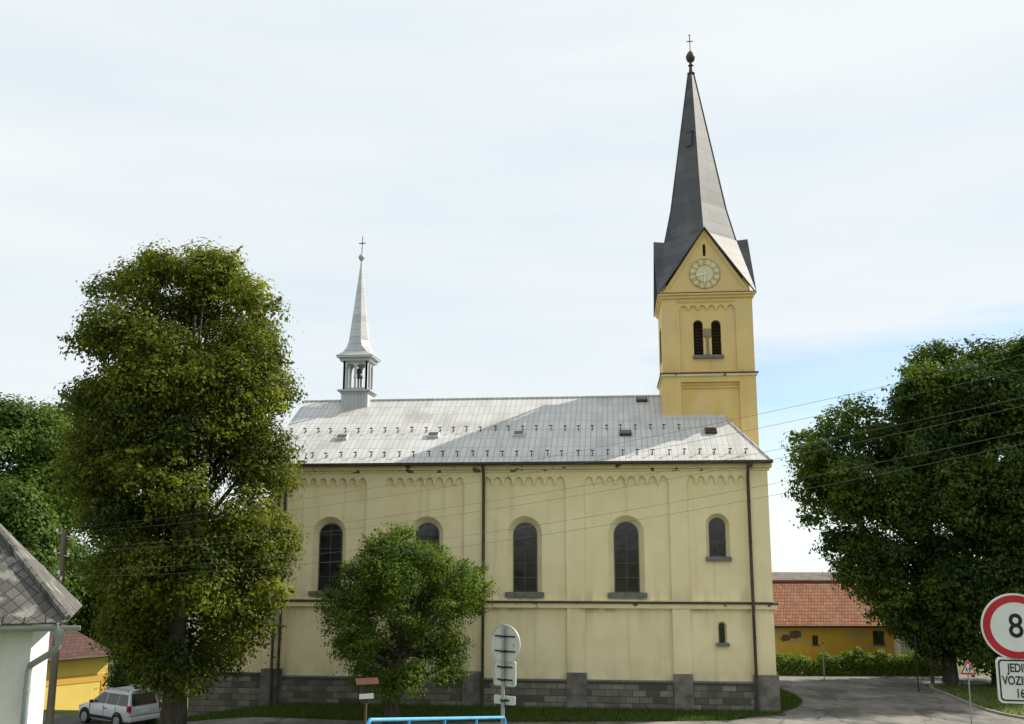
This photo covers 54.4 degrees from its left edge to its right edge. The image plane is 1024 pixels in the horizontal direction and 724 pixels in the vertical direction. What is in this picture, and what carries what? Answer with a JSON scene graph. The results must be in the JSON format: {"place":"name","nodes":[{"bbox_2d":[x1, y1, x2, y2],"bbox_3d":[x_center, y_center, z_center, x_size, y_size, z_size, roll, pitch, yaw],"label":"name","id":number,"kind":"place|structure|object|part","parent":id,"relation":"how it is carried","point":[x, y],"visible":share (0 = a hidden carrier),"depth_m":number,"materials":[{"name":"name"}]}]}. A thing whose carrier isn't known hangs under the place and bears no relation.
{"place":"outdoors","nodes":[
{"label":"outdoors","id":0,"kind":"place"},
{"bbox_2d":[0,0,1023,627],"label":"sky","id":1,"kind":"structure","parent":0,"point":[504,170],"materials":[{"name":"white"}]},
{"bbox_2d":[43,631,1023,721],"bbox_3d":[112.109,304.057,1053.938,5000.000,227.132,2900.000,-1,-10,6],"label":"ground","id":2,"kind":"structure","parent":0,"point":[70,713],"depth_m":49.32,"materials":[{"name":"green plant"}]},
{"bbox_2d":[0,472,71,576],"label":"garden tree","id":3,"kind":"object","parent":2,"relation":"on","point":[27,522],"visible":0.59,"depth_m":45.70,"materials":[{"name":"green plant"}]},
{"bbox_2d":[0,524,81,723],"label":"shed","id":4,"kind":"structure","parent":2,"relation":"on","point":[37,598],"depth_m":15.62,"materials":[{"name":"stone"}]},
{"bbox_2d":[0,392,85,595],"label":"garden tree","id":5,"kind":"object","parent":2,"relation":"on","point":[35,430],"visible":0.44,"depth_m":61.03,"materials":[{"name":"green plant"}]},
{"bbox_2d":[1,400,95,625],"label":"garden tree","id":6,"kind":"object","parent":2,"relation":"on","point":[73,575],"visible":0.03,"depth_m":68.22,"materials":[{"name":"green plant"}]},
{"bbox_2d":[45,528,74,723],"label":"utility pole","id":7,"kind":"object","parent":2,"relation":"on","point":[50,709],"visible":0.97,"depth_m":34.61,"materials":[{"name":"brown wood"}]},
{"bbox_2d":[56,397,1022,548],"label":"overhead wire","id":8,"kind":"object","parent":7,"relation":"attached to","point":[579,486],"visible":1,"depth_m":25.60,"materials":[{"name":"grey metal"}]},
{"bbox_2d":[58,354,1022,528],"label":"overhead wire","id":9,"kind":"object","parent":7,"relation":"attached to","point":[576,451],"visible":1,"depth_m":25.83,"materials":[{"name":"grey metal"}]},
{"bbox_2d":[69,406,1022,551],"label":"overhead wire","id":10,"kind":"object","parent":7,"relation":"attached to","point":[588,493],"visible":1,"depth_m":25.61,"materials":[{"name":"grey metal"}]},
{"bbox_2d":[82,369,1023,531],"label":"overhead wire","id":11,"kind":"object","parent":7,"relation":"attached to","point":[601,459],"visible":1,"depth_m":25.48,"materials":[{"name":"grey metal"}]},
{"bbox_2d":[91,431,1023,569],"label":"overhead wire","id":12,"kind":"object","parent":7,"relation":"attached to","point":[590,516],"visible":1,"depth_m":25.41,"materials":[{"name":"grey metal"}]},
{"bbox_2d":[112,443,1023,575],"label":"overhead wire","id":13,"kind":"object","parent":7,"relation":"attached to","point":[596,526],"visible":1,"depth_m":25.37,"materials":[{"name":"grey metal"}]},
{"bbox_2d":[43,624,110,709],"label":"yellow house","id":14,"kind":"structure","parent":2,"relation":"on","point":[81,664],"depth_m":58.49,"materials":[{"name":"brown paint"}]},
{"bbox_2d":[66,548,162,669],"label":"garden tree","id":15,"kind":"object","parent":2,"relation":"on","point":[86,627],"visible":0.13,"depth_m":69.76,"materials":[{"name":"green plant"}]},
{"bbox_2d":[102,721,139,723],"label":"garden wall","id":16,"kind":"structure","parent":2,"relation":"on","point":[105,722],"depth_m":46.79,"materials":[{"name":"grey stone"}]},
{"bbox_2d":[94,632,162,697],"bbox_3d":[-19.067,15.708,50.570,3.675,4.644,3.248,-1,-10,6],"label":"garden shrub","id":17,"kind":"object","parent":2,"relation":"on","point":[117,672],"visible":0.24,"depth_m":49.79,"materials":[{"name":"green plant"}]},
{"bbox_2d":[141,678,160,723],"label":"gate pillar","id":18,"kind":"structure","parent":2,"relation":"on","point":[158,697],"depth_m":46.80,"materials":[{"name":"concrete"}]},
{"bbox_2d":[39,234,314,723],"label":"lime tree","id":19,"kind":"object","parent":2,"relation":"on","point":[208,397],"visible":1,"depth_m":36.34,"materials":[{"name":"green plant"}]},
{"bbox_2d":[354,678,378,723],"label":"notice post","id":20,"kind":"object","parent":2,"relation":"on","point":[361,682],"visible":1,"depth_m":31.54,"materials":[{"name":"brown wood"}]},
{"bbox_2d":[42,714,740,723],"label":"lane","id":21,"kind":"structure","parent":2,"relation":"on","point":[75,720],"depth_m":41.49,"materials":[{"name":"grey asphalt"}]},
{"bbox_2d":[79,684,161,723],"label":"parked car","id":22,"kind":"object","parent":21,"relation":"on","point":[123,705],"visible":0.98,"depth_m":46.13,"materials":[{"name":"grey paint"}]},
{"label":"side window","id":23,"kind":"part","parent":22,"relation":"part of","materials":[{"name":"grey glass"}]},
{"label":"side window","id":24,"kind":"part","parent":22,"relation":"part of","materials":[{"name":"grey glass"}]},
{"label":"side window","id":25,"kind":"part","parent":22,"relation":"part of","materials":[{"name":"grey glass"}]},
{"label":"rear window","id":26,"kind":"part","parent":22,"relation":"part of","materials":[{"name":"black glass"}]},
{"bbox_2d":[313,521,499,723],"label":"vase shaped tree","id":27,"kind":"object","parent":2,"relation":"on","point":[392,580],"visible":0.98,"depth_m":39.69,"materials":[{"name":"green plant"}]},
{"bbox_2d":[366,716,505,723],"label":"railing","id":28,"kind":"object","parent":2,"relation":"on","point":[409,719],"visible":1,"depth_m":15.74,"materials":[{"name":"metal"}]},
{"bbox_2d":[140,688,801,723],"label":"grass","id":29,"kind":"structure","parent":2,"relation":"on","point":[788,701],"depth_m":43.35,"materials":[{"name":"green plant"}]},
{"bbox_2d":[187,34,780,716],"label":"church","id":30,"kind":"structure","parent":2,"relation":"on","point":[671,610],"depth_m":46.66,"materials":[{"name":"beige paint"}]},
{"bbox_2d":[308,517,345,595],"bbox_3d":[-8.671,9.200,47.305,1.800,3.690,0.525,-1,-10,6],"label":"window","id":31,"kind":"structure","parent":30,"relation":"in","point":[325,542],"depth_m":47.49,"materials":[{"name":"black glass"}]},
{"bbox_2d":[406,516,442,596],"bbox_3d":[-4.017,9.113,46.822,1.800,3.690,0.525,-1,-10,6],"label":"window","id":32,"kind":"structure","parent":30,"relation":"in","point":[431,528],"depth_m":47.18,"materials":[{"name":"grey glass"}]},
{"bbox_2d":[505,516,543,596],"bbox_3d":[0.598,9.027,46.343,1.800,3.690,0.525,-1,-10,6],"label":"window","id":33,"kind":"structure","parent":30,"relation":"in","point":[524,555],"depth_m":46.48,"materials":[{"name":"grey glass"}]},
{"bbox_2d":[608,515,646,597],"bbox_3d":[5.272,8.930,45.860,1.800,3.710,0.525,-1,-10,6],"label":"window","id":34,"kind":"structure","parent":30,"relation":"in","point":[626,539],"depth_m":46.00,"materials":[{"name":"grey glass"}]},
{"bbox_2d":[706,513,731,560],"bbox_3d":[9.404,8.006,45.585,1.140,2.150,0.525,-1,-10,6],"label":"window","id":35,"kind":"structure","parent":30,"relation":"in","point":[717,525],"depth_m":45.73,"materials":[{"name":"grey glass"}]},
{"bbox_2d":[716,621,729,645],"bbox_3d":[9.449,12.207,44.821,0.580,1.070,0.525,-1,-10,6],"label":"window","id":36,"kind":"structure","parent":30,"relation":"in","point":[721,627],"depth_m":44.89,"materials":[{"name":"grey glass"}]},
{"bbox_2d":[489,624,520,723],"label":"road sign","id":37,"kind":"object","parent":2,"relation":"on","point":[504,643],"visible":1,"depth_m":18.31,"materials":[{"name":"metal"}]},
{"bbox_2d":[772,572,836,579],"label":"barn","id":38,"kind":"structure","parent":2,"relation":"on","point":[797,576],"depth_m":80.67,"materials":[{"name":"grey"}]},
{"bbox_2d":[822,642,824,680],"bbox_3d":[17.769,17.247,56.840,0.120,2.452,0.114,-1,-10,6],"label":"street post","id":39,"kind":"object","parent":2,"relation":"on","point":[823,661],"visible":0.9,"depth_m":56.84,"materials":[{"name":"metal"}]},
{"bbox_2d":[772,580,894,663],"bbox_3d":[20.443,17.950,67.347,10.797,6.340,7.870,0,-10,0],"label":"farmhouse","id":40,"kind":"object","parent":2,"relation":"on","point":[810,616],"visible":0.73,"depth_m":64.04,"materials":[{"name":"orange tile"}]},
{"bbox_2d":[812,635,819,645],"bbox_3d":[19.429,17.862,63.903,0.504,0.652,0.220,0,-10,0],"label":"window","id":41,"kind":"structure","parent":40,"relation":"in","point":[814,637],"depth_m":63.95,"materials":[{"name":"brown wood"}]},
{"bbox_2d":[872,631,885,645],"bbox_3d":[23.499,17.705,63.931,0.860,0.917,0.220,0,-10,0],"label":"window","id":42,"kind":"structure","parent":40,"relation":"in","point":[878,640],"depth_m":64.00,"materials":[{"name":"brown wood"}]},
{"bbox_2d":[775,646,941,675],"bbox_3d":[20.824,18.171,60.360,11.463,1.936,2.057,0,-10,0],"label":"hedge","id":43,"kind":"object","parent":2,"relation":"on","point":[842,665],"visible":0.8,"depth_m":59.67,"materials":[{"name":"green plant"}]},
{"bbox_2d":[778,378,990,685],"bbox_3d":[21.508,9.560,56.573,11.983,17.458,11.584,9,-14,-41],"label":"maple tree","id":44,"kind":"object","parent":2,"relation":"on","point":[871,499],"visible":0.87,"depth_m":55.04,"materials":[{"name":"green plant"}]},
{"bbox_2d":[891,629,922,657],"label":"outhouse","id":45,"kind":"structure","parent":2,"relation":"on","point":[899,648],"depth_m":62.40,"materials":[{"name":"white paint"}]},
{"bbox_2d":[914,636,918,691],"bbox_3d":[20.933,15.763,51.519,0.120,3.084,0.114,-1,-10,6],"label":"street post","id":46,"kind":"object","parent":2,"relation":"on","point":[916,663],"visible":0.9,"depth_m":51.52,"materials":[{"name":"black metal"}]},
{"bbox_2d":[905,602,946,685],"bbox_3d":[23.077,15.466,55.176,2.705,5.284,2.251,5,-11,-26],"label":"maple sapling","id":47,"kind":"object","parent":2,"relation":"on","point":[928,629],"visible":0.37,"depth_m":54.72,"materials":[{"name":"green plant"}]},
{"bbox_2d":[849,334,1023,685],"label":"maple tree","id":48,"kind":"object","parent":2,"relation":"on","point":[968,597],"visible":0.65,"depth_m":53.85,"materials":[{"name":"green plant"}]},
{"bbox_2d":[960,660,976,723],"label":"road sign","id":49,"kind":"object","parent":2,"relation":"on","point":[967,669],"visible":1,"depth_m":38.95,"materials":[{"name":"metal"}]},
{"bbox_2d":[929,683,1023,718],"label":"kerb","id":50,"kind":"structure","parent":2,"relation":"on","point":[972,704],"depth_m":46.70,"materials":[{"name":"concrete"}]},
{"bbox_2d":[936,682,1023,715],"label":"grass","id":51,"kind":"structure","parent":2,"relation":"on","point":[981,696],"depth_m":50.13,"materials":[{"name":"green plant"}]},
{"bbox_2d":[945,329,1023,647],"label":"maple tree","id":52,"kind":"object","parent":2,"relation":"on","point":[1004,547],"visible":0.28,"depth_m":54.63,"materials":[{"name":"green plant"}]},
{"bbox_2d":[981,593,1023,705],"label":"road sign","id":53,"kind":"object","parent":2,"relation":"on","point":[1002,623],"visible":1,"depth_m":10.67,"materials":[{"name":"metal"}]},
{"bbox_2d":[727,683,1023,723],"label":"street","id":54,"kind":"structure","parent":0,"point":[865,704],"depth_m":44.90,"materials":[{"name":"grey asphalt"}]},
{"bbox_2d":[777,673,990,684],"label":"back street","id":55,"kind":"structure","parent":0,"point":[869,679],"depth_m":57.39,"materials":[{"name":"grey asphalt"}]}
]}

